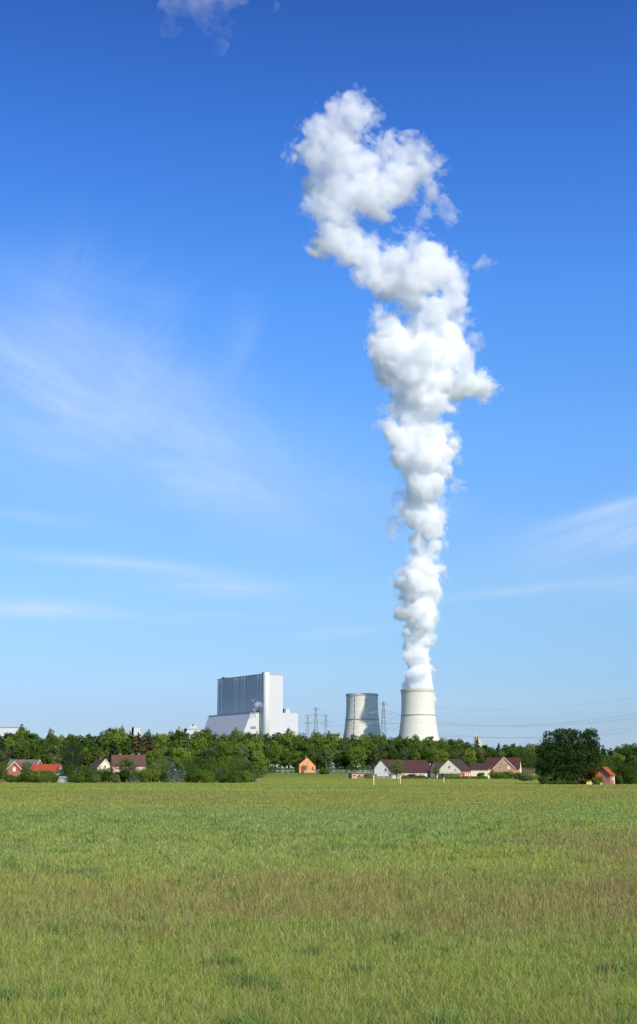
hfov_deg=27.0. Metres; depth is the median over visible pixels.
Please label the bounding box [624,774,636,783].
shrub
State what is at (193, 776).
shrub
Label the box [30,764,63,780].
house
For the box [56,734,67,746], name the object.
broadleaf tree
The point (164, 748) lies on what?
broadleaf tree
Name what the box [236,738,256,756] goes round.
broadleaf tree
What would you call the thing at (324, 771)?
shrub
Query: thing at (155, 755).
broadleaf tree
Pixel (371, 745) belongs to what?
broadleaf tree
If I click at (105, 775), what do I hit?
broadleaf tree
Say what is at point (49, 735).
broadleaf tree
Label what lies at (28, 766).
broadleaf tree
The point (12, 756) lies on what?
pine tree
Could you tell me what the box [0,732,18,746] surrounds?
broadleaf tree
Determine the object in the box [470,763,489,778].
house
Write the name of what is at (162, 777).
shrub
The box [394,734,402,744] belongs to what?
broadleaf tree
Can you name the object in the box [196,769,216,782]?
shrub
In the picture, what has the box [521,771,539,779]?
shrub
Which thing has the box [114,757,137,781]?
broadleaf tree
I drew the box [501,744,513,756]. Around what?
broadleaf tree
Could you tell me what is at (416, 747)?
broadleaf tree
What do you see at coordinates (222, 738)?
broadleaf tree
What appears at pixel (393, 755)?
broadleaf tree
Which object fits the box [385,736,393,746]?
broadleaf tree
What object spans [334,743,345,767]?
broadleaf tree
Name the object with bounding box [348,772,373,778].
shed
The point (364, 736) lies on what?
broadleaf tree
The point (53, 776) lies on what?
shrub
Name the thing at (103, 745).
broadleaf tree
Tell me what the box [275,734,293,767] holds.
broadleaf tree
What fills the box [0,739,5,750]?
pine tree
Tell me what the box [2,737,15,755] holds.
broadleaf tree
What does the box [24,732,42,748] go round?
broadleaf tree
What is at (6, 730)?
plant hall
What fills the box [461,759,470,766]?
broadleaf tree
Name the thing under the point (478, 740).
silo tower
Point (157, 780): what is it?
shrub
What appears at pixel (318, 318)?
sky
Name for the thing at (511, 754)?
broadleaf tree
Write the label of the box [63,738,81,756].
broadleaf tree
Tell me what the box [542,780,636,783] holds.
hedge
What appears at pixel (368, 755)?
broadleaf tree
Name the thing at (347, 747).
broadleaf tree
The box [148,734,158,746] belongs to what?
broadleaf tree
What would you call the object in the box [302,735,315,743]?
broadleaf tree
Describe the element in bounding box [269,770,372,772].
fence
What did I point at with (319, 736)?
broadleaf tree
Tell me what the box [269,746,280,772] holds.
broadleaf tree
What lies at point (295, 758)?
broadleaf tree
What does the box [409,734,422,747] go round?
broadleaf tree
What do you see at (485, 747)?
broadleaf tree
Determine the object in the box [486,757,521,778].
house
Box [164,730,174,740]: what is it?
broadleaf tree
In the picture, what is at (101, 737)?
broadleaf tree
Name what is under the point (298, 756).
broadleaf tree
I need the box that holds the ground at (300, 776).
[0,772,636,1023]
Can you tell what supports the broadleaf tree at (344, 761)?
on the ground at (300, 776)
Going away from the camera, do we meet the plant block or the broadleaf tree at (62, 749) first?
the broadleaf tree at (62, 749)
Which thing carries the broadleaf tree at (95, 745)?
on the ground at (300, 776)
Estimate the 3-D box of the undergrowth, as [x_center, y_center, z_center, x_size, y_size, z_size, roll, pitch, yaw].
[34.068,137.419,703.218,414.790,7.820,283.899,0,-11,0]
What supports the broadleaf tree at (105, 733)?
on the ground at (300, 776)
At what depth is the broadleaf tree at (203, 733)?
708.14 m
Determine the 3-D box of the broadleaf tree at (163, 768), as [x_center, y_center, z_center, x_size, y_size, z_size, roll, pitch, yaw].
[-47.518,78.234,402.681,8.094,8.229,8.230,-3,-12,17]
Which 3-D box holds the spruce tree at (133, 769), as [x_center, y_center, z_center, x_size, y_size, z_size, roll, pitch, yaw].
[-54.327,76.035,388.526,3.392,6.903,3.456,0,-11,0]
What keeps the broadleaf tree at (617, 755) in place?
on the ground at (300, 776)
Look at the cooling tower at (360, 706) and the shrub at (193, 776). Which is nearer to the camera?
the shrub at (193, 776)
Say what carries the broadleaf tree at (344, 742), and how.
on the ground at (300, 776)
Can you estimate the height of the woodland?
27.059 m
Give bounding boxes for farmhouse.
[374,759,430,778]
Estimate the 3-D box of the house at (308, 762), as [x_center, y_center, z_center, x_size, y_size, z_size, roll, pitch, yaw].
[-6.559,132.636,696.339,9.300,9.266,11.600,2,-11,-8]
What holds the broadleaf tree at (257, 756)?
on the ground at (300, 776)
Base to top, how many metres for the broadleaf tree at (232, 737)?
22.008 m
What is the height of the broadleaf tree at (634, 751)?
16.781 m
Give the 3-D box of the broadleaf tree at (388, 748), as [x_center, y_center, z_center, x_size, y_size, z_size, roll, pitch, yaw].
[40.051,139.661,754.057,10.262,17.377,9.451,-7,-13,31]
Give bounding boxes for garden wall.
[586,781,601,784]
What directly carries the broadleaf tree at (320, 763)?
on the ground at (300, 776)
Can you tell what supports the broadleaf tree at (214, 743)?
on the ground at (300, 776)
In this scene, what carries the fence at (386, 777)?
on the ground at (300, 776)
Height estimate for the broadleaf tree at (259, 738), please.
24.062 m
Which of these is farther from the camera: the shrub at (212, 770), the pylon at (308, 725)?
the pylon at (308, 725)
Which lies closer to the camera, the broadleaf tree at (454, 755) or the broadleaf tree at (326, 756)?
the broadleaf tree at (326, 756)
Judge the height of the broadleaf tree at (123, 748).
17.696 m
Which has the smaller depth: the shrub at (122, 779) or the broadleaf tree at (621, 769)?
the broadleaf tree at (621, 769)
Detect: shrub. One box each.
[4,775,14,781]
[16,771,35,782]
[32,770,52,782]
[47,771,58,782]
[73,773,85,782]
[81,771,94,782]
[84,766,99,773]
[91,774,101,782]
[109,774,120,782]
[118,772,124,781]
[139,777,148,781]
[150,772,160,781]
[159,771,170,781]
[186,768,202,782]
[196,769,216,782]
[209,767,219,781]
[215,766,231,782]
[224,769,242,782]
[235,770,253,782]
[319,769,329,773]
[488,771,507,778]
[503,771,512,778]
[509,772,524,778]
[519,774,533,780]
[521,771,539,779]
[538,776,547,783]
[591,777,601,784]
[615,774,623,783]
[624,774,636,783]
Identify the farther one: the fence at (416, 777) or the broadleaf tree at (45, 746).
the broadleaf tree at (45, 746)
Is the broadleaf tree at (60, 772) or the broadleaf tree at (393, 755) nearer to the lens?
the broadleaf tree at (60, 772)
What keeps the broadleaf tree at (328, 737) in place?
on the ground at (300, 776)
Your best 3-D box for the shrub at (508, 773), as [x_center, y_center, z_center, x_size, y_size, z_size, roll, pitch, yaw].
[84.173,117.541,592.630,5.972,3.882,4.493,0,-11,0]
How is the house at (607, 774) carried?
on the ground at (300, 776)
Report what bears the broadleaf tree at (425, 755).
on the ground at (300, 776)
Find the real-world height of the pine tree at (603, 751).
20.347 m
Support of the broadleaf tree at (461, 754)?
on the ground at (300, 776)
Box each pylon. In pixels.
[305,707,327,731]
[305,715,310,736]
[322,714,328,732]
[367,702,399,738]
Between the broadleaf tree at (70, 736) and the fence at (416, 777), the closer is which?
the fence at (416, 777)
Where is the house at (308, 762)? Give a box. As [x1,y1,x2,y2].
[296,756,315,772]
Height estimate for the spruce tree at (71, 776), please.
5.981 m
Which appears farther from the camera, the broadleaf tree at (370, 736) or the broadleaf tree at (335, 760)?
the broadleaf tree at (370, 736)
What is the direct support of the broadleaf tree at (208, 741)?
on the ground at (300, 776)
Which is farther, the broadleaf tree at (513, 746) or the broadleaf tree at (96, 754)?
the broadleaf tree at (513, 746)
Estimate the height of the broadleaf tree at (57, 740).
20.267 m
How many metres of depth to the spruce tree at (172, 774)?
376.32 m
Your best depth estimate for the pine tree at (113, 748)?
593.95 m
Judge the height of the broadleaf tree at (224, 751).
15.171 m
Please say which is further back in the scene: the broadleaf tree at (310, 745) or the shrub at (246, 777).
the broadleaf tree at (310, 745)
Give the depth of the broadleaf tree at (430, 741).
828.22 m
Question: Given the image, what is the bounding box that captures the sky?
[0,0,636,767]
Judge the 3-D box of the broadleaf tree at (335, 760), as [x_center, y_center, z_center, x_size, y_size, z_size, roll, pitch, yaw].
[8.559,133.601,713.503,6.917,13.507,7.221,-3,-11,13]
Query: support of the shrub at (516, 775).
on the ground at (300, 776)
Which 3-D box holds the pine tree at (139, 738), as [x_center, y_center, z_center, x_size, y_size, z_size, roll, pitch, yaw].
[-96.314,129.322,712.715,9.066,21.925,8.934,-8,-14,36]
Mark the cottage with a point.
(103, 763)
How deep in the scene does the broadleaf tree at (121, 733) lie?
713.42 m
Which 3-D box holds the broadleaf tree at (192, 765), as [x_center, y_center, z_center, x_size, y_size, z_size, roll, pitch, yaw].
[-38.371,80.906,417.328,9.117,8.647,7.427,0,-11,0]
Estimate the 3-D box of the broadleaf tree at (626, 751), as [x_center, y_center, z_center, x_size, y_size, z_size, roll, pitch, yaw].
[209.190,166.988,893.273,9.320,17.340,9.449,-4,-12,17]
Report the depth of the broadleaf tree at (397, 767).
594.15 m
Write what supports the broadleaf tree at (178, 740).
on the ground at (300, 776)
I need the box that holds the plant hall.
[0,727,26,736]
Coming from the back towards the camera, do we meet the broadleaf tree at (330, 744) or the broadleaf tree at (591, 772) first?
the broadleaf tree at (330, 744)
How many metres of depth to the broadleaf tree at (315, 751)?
718.10 m
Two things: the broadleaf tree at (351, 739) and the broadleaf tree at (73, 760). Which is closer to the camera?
the broadleaf tree at (73, 760)
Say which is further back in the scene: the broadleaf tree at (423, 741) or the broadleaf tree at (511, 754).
the broadleaf tree at (511, 754)
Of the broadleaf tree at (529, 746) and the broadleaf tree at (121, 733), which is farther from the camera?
the broadleaf tree at (529, 746)
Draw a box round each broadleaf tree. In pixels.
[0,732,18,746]
[0,746,11,775]
[0,761,9,780]
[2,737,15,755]
[12,735,28,757]
[12,739,36,759]
[16,729,31,746]
[20,761,33,773]
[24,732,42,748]
[25,743,40,756]
[25,752,38,759]
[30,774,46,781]
[32,749,54,763]
[43,739,61,751]
[43,744,61,763]
[45,727,54,744]
[46,734,61,745]
[53,747,71,766]
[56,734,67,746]
[56,765,73,781]
[61,739,83,772]
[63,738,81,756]
[65,734,76,742]
[76,735,90,752]
[79,748,88,761]
[83,734,96,749]
[83,747,103,768]
[88,743,102,757]
[92,735,99,747]
[94,766,113,782]
[97,735,105,749]
[97,748,108,760]
[99,728,111,739]
[99,734,115,759]
[105,734,127,758]
[106,727,117,740]
[112,740,133,754]
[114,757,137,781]
[115,728,130,745]
[125,733,134,747]
[130,767,150,782]
[135,749,151,764]
[140,767,160,782]
[146,748,163,770]
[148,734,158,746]
[148,756,172,774]
[151,737,169,749]
[155,733,164,745]
[158,739,179,756]
[158,746,170,761]
[162,746,180,778]
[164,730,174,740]
[169,729,186,769]
[170,736,190,772]
[170,746,190,775]
[177,754,195,772]
[179,738,192,753]
[182,755,209,771]
[184,748,195,763]
[188,734,206,754]
[190,730,200,747]
[192,746,207,764]
[198,728,212,743]
[198,744,216,764]
[200,737,214,747]
[206,740,218,756]
[210,732,219,743]
[211,745,222,767]
[211,759,232,771]
[215,741,233,756]
[217,744,231,769]
[218,733,227,742]
[225,731,241,742]
[225,746,236,764]
[233,743,248,762]
[234,730,250,742]
[235,761,256,777]
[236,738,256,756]
[242,731,255,751]
[249,737,263,774]
[249,751,268,777]
[254,731,263,770]
[261,741,272,772]
[262,733,272,747]
[262,749,274,773]
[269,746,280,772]
[270,740,282,765]
[271,733,278,765]
[274,732,288,772]
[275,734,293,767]
[279,750,290,772]
[288,731,296,766]
[288,750,303,772]
[289,751,302,772]
[291,732,307,745]
[292,741,311,753]
[299,751,314,760]
[299,765,307,773]
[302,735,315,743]
[302,742,317,757]
[308,732,326,770]
[310,748,320,764]
[312,753,329,768]
[313,741,323,772]
[318,733,334,746]
[318,746,333,768]
[320,739,339,767]
[329,733,343,767]
[330,748,339,772]
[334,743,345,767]
[336,751,349,770]
[339,735,348,750]
[344,743,353,770]
[347,734,357,766]
[347,746,367,771]
[351,737,368,766]
[356,734,371,768]
[360,746,372,770]
[362,740,378,766]
[365,732,382,766]
[370,747,380,765]
[372,735,387,754]
[375,739,387,760]
[380,742,398,758]
[380,752,390,758]
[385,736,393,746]
[387,760,404,778]
[388,749,400,759]
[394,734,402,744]
[395,739,413,759]
[399,746,410,759]
[402,736,416,753]
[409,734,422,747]
[411,743,422,755]
[411,749,420,759]
[418,750,431,763]
[419,743,428,761]
[420,738,429,747]
[425,736,439,764]
[425,747,435,763]
[429,756,440,764]
[431,766,440,778]
[434,750,449,761]
[435,737,449,750]
[447,739,459,756]
[447,750,457,758]
[452,738,464,759]
[454,747,466,759]
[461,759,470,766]
[462,742,476,761]
[465,748,475,765]
[474,759,485,762]
[476,746,485,760]
[479,744,492,759]
[483,750,497,759]
[496,749,505,757]
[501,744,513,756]
[504,751,518,757]
[509,743,517,750]
[514,745,527,754]
[517,744,545,768]
[522,743,534,755]
[522,757,533,766]
[583,767,598,779]
[597,756,615,769]
[610,746,622,757]
[610,753,625,763]
[611,758,623,766]
[611,761,634,780]
[619,743,629,757]
[622,747,634,760]
[625,742,636,756]
[627,755,636,765]
[628,747,636,762]
[628,759,636,775]
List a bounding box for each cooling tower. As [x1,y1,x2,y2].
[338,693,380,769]
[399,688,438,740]
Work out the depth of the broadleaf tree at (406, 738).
822.89 m
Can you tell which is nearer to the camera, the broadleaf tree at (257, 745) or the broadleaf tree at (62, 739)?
the broadleaf tree at (257, 745)
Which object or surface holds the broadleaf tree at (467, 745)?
on the ground at (300, 776)
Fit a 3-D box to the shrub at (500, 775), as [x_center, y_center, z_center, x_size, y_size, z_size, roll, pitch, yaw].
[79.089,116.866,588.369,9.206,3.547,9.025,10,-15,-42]
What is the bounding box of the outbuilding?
[521,769,534,774]
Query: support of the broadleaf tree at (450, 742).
on the ground at (300, 776)
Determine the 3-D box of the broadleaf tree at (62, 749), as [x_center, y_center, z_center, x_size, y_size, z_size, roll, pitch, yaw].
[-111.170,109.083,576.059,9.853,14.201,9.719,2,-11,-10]
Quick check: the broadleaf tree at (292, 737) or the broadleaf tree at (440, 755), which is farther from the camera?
the broadleaf tree at (292, 737)
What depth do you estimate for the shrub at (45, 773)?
383.87 m
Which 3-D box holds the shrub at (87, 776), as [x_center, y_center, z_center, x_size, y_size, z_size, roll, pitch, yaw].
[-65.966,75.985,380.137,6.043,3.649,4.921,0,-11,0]
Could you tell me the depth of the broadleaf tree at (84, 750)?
652.38 m
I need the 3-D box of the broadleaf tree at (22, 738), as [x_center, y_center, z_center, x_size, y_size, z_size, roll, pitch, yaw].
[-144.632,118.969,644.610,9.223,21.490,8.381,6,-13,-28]
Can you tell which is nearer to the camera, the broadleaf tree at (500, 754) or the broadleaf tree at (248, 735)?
the broadleaf tree at (248, 735)
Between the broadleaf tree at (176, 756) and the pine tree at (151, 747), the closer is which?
the broadleaf tree at (176, 756)
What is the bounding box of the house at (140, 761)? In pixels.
[110,753,146,773]
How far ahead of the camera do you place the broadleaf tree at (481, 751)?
899.40 m
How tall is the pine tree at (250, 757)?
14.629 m
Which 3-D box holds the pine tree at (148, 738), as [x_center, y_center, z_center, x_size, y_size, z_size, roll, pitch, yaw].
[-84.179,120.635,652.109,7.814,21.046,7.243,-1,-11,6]
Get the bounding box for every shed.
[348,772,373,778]
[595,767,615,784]
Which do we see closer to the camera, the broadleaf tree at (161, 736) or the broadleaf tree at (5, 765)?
the broadleaf tree at (5, 765)
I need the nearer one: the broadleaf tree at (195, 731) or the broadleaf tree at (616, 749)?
the broadleaf tree at (195, 731)
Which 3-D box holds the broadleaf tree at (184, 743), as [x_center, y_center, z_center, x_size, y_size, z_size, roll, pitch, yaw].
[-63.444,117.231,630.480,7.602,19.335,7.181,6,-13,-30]
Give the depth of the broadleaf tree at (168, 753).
576.74 m
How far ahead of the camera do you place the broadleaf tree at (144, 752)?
592.85 m
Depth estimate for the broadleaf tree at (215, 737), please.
708.19 m
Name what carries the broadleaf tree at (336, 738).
on the ground at (300, 776)
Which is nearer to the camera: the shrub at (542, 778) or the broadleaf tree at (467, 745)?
the shrub at (542, 778)
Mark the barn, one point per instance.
(437, 764)
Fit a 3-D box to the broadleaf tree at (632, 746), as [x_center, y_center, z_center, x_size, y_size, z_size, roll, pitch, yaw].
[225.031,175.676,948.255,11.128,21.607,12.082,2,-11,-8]
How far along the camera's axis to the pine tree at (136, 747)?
629.66 m
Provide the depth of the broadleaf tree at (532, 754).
688.04 m
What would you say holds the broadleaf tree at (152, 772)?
on the ground at (300, 776)
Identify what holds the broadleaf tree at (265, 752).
on the ground at (300, 776)
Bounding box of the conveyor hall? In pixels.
[181,724,200,738]
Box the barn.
[429,762,444,777]
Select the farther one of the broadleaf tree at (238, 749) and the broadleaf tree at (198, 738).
the broadleaf tree at (198, 738)
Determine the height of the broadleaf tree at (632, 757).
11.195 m
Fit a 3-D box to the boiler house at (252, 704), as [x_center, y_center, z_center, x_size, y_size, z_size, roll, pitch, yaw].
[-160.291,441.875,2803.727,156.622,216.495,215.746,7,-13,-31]
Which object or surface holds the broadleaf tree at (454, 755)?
on the ground at (300, 776)
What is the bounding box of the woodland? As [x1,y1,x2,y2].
[2,732,629,771]
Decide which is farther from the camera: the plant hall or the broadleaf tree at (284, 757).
the plant hall
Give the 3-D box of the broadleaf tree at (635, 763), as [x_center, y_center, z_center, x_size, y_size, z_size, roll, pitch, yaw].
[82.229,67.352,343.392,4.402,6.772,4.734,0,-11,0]
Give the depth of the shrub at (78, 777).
373.92 m
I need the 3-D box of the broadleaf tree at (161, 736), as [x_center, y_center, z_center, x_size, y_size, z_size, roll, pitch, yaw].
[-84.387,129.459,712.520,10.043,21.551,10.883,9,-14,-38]
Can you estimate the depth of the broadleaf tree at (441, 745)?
830.46 m
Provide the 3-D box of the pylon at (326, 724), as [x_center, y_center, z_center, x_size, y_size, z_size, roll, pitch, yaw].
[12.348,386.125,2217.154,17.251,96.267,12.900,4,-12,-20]
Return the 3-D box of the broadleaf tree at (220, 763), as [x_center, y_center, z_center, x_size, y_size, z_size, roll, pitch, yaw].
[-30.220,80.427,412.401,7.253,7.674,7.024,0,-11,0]
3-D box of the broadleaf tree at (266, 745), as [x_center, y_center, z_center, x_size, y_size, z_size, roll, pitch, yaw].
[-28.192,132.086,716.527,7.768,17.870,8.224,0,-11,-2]
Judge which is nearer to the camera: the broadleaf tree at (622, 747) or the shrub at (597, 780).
the shrub at (597, 780)
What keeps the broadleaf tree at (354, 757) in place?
on the ground at (300, 776)
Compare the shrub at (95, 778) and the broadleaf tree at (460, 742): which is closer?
the shrub at (95, 778)
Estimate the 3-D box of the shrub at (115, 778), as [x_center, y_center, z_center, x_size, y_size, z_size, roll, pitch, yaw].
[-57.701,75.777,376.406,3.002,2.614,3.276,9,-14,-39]
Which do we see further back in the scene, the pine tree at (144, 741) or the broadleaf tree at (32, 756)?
the pine tree at (144, 741)
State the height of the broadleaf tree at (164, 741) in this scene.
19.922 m
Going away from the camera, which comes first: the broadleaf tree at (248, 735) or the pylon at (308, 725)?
the broadleaf tree at (248, 735)
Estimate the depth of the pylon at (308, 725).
2272.03 m
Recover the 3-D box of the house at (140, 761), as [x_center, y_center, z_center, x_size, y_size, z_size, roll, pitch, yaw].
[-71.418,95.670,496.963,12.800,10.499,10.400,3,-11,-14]
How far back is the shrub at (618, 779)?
327.51 m
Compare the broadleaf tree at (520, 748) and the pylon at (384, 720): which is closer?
the broadleaf tree at (520, 748)
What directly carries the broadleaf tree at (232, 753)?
on the ground at (300, 776)
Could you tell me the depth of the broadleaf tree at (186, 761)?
422.33 m
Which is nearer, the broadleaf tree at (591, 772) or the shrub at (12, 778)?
the broadleaf tree at (591, 772)
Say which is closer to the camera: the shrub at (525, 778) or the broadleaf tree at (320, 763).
the shrub at (525, 778)
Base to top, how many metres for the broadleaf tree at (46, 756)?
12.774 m
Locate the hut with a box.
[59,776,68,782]
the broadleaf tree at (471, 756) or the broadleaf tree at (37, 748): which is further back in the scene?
the broadleaf tree at (471, 756)
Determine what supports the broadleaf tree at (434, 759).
on the ground at (300, 776)
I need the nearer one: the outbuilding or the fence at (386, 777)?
the fence at (386, 777)
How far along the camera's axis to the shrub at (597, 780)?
322.81 m
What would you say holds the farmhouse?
on the ground at (300, 776)
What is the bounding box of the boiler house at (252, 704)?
[204,667,297,770]
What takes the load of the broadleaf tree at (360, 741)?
on the ground at (300, 776)
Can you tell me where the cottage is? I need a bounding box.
[88,758,109,772]
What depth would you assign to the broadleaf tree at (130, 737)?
720.84 m
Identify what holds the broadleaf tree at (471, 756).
on the ground at (300, 776)
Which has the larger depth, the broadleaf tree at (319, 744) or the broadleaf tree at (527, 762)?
the broadleaf tree at (527, 762)
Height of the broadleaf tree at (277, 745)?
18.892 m
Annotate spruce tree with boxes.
[64,764,74,782]
[127,761,138,781]
[164,763,180,782]
[174,764,187,782]
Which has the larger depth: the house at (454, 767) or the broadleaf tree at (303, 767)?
the broadleaf tree at (303, 767)
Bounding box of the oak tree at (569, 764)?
[534,727,602,780]
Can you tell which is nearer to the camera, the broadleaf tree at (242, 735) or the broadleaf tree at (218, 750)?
the broadleaf tree at (218, 750)
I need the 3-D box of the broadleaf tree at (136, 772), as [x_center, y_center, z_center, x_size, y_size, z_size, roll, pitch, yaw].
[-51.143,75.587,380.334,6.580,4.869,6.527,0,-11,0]
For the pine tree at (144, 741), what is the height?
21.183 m
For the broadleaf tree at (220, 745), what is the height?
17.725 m
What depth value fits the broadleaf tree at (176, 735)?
691.52 m
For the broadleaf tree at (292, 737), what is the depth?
847.83 m
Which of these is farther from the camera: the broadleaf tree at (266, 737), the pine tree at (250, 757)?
the broadleaf tree at (266, 737)
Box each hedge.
[438,776,487,778]
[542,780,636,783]
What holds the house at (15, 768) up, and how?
on the ground at (300, 776)
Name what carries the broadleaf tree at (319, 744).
on the ground at (300, 776)
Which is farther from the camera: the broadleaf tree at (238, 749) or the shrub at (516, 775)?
the broadleaf tree at (238, 749)
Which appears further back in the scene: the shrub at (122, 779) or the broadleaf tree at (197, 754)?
the broadleaf tree at (197, 754)
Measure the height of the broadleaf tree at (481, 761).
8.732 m
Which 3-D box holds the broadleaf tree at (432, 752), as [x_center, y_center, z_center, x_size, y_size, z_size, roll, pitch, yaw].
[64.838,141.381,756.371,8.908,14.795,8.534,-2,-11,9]
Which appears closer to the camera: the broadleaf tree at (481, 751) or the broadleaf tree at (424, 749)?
the broadleaf tree at (424, 749)
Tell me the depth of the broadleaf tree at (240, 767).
388.29 m
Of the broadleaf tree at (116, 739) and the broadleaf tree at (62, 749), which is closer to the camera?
the broadleaf tree at (62, 749)
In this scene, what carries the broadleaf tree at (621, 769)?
on the ground at (300, 776)
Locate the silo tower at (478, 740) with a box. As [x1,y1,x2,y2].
[474,734,481,747]
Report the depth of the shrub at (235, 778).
376.70 m
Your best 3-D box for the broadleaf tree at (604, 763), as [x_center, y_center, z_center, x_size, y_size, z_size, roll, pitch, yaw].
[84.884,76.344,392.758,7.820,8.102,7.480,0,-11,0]
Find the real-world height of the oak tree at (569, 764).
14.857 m
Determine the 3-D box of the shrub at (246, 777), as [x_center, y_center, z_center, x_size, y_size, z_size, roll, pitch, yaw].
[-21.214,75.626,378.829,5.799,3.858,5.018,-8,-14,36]
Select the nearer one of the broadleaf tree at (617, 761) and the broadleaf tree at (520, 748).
the broadleaf tree at (617, 761)
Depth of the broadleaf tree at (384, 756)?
712.07 m
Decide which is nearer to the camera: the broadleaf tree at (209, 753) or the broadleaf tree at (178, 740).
the broadleaf tree at (209, 753)
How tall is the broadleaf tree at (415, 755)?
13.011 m
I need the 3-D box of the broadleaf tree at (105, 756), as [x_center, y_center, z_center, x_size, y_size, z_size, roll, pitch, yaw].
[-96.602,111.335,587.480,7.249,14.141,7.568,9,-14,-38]
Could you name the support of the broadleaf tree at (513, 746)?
on the ground at (300, 776)
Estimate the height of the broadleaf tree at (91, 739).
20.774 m
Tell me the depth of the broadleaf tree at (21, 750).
594.68 m
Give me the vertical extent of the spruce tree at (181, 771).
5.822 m
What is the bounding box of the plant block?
[118,725,142,736]
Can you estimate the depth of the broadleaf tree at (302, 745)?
770.99 m
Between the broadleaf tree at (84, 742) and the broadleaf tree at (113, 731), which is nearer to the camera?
the broadleaf tree at (84, 742)
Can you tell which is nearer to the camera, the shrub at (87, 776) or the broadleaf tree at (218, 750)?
the shrub at (87, 776)
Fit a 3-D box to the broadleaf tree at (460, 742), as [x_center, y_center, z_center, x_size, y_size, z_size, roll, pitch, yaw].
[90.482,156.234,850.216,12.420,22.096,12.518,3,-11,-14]
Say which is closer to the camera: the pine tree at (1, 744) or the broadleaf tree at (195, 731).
the pine tree at (1, 744)
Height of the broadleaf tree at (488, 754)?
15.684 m
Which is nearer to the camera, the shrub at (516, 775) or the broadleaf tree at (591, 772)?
the broadleaf tree at (591, 772)
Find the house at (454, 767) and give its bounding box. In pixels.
[438,759,470,778]
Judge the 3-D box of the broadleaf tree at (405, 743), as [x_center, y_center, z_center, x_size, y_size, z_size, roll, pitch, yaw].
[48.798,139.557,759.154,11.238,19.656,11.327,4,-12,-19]
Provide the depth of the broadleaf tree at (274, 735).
835.81 m
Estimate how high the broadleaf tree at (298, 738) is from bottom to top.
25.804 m
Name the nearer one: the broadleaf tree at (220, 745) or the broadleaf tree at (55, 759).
the broadleaf tree at (55, 759)
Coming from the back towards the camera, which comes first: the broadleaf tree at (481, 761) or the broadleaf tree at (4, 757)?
the broadleaf tree at (481, 761)
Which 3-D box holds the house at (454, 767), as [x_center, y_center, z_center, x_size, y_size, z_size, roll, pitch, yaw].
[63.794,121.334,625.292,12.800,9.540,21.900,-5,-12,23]
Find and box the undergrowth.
[1,763,636,778]
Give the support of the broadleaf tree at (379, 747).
on the ground at (300, 776)
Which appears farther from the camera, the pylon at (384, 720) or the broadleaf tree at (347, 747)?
the pylon at (384, 720)
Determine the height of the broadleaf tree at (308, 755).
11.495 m
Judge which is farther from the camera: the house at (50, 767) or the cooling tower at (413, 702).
the cooling tower at (413, 702)
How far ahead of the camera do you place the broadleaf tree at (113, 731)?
719.33 m
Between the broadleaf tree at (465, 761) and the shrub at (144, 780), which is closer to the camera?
the shrub at (144, 780)
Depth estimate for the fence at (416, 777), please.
592.12 m
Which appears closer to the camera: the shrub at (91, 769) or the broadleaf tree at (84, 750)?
the shrub at (91, 769)
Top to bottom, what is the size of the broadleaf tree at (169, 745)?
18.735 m
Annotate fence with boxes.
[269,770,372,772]
[357,776,391,778]
[401,777,432,778]
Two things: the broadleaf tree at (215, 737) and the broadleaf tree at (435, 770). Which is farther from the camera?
the broadleaf tree at (215, 737)
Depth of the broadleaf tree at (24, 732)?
706.00 m
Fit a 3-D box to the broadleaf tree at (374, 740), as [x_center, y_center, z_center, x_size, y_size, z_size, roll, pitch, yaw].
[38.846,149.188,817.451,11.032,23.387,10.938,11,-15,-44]
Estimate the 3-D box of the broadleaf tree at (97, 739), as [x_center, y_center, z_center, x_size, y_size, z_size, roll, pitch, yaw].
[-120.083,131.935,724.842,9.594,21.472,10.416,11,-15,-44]
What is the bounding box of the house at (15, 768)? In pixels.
[4,760,41,776]
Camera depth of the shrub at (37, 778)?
369.64 m
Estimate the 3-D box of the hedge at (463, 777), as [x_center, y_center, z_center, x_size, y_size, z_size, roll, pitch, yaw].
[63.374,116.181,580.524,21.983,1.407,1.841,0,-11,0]
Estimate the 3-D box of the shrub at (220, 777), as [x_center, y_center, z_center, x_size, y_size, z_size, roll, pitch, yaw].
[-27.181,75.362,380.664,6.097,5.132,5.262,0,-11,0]
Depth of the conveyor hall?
2665.68 m
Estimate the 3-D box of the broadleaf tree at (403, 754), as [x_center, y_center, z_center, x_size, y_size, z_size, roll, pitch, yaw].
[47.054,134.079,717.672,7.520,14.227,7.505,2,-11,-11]
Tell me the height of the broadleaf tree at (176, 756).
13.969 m
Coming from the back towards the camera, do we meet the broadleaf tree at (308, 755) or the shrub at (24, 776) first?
the broadleaf tree at (308, 755)
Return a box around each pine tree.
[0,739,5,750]
[7,745,15,764]
[77,754,85,770]
[108,740,117,762]
[130,735,139,754]
[134,732,141,748]
[139,734,148,753]
[141,736,149,750]
[147,738,155,754]
[246,746,257,768]
[474,740,479,759]
[601,745,606,756]
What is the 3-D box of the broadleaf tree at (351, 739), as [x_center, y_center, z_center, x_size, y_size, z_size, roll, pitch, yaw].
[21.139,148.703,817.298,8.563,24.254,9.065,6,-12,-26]
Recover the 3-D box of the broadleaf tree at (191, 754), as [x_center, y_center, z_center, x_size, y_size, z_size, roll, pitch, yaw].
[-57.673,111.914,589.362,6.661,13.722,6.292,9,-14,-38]
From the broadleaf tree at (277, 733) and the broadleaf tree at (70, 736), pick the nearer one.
the broadleaf tree at (70, 736)

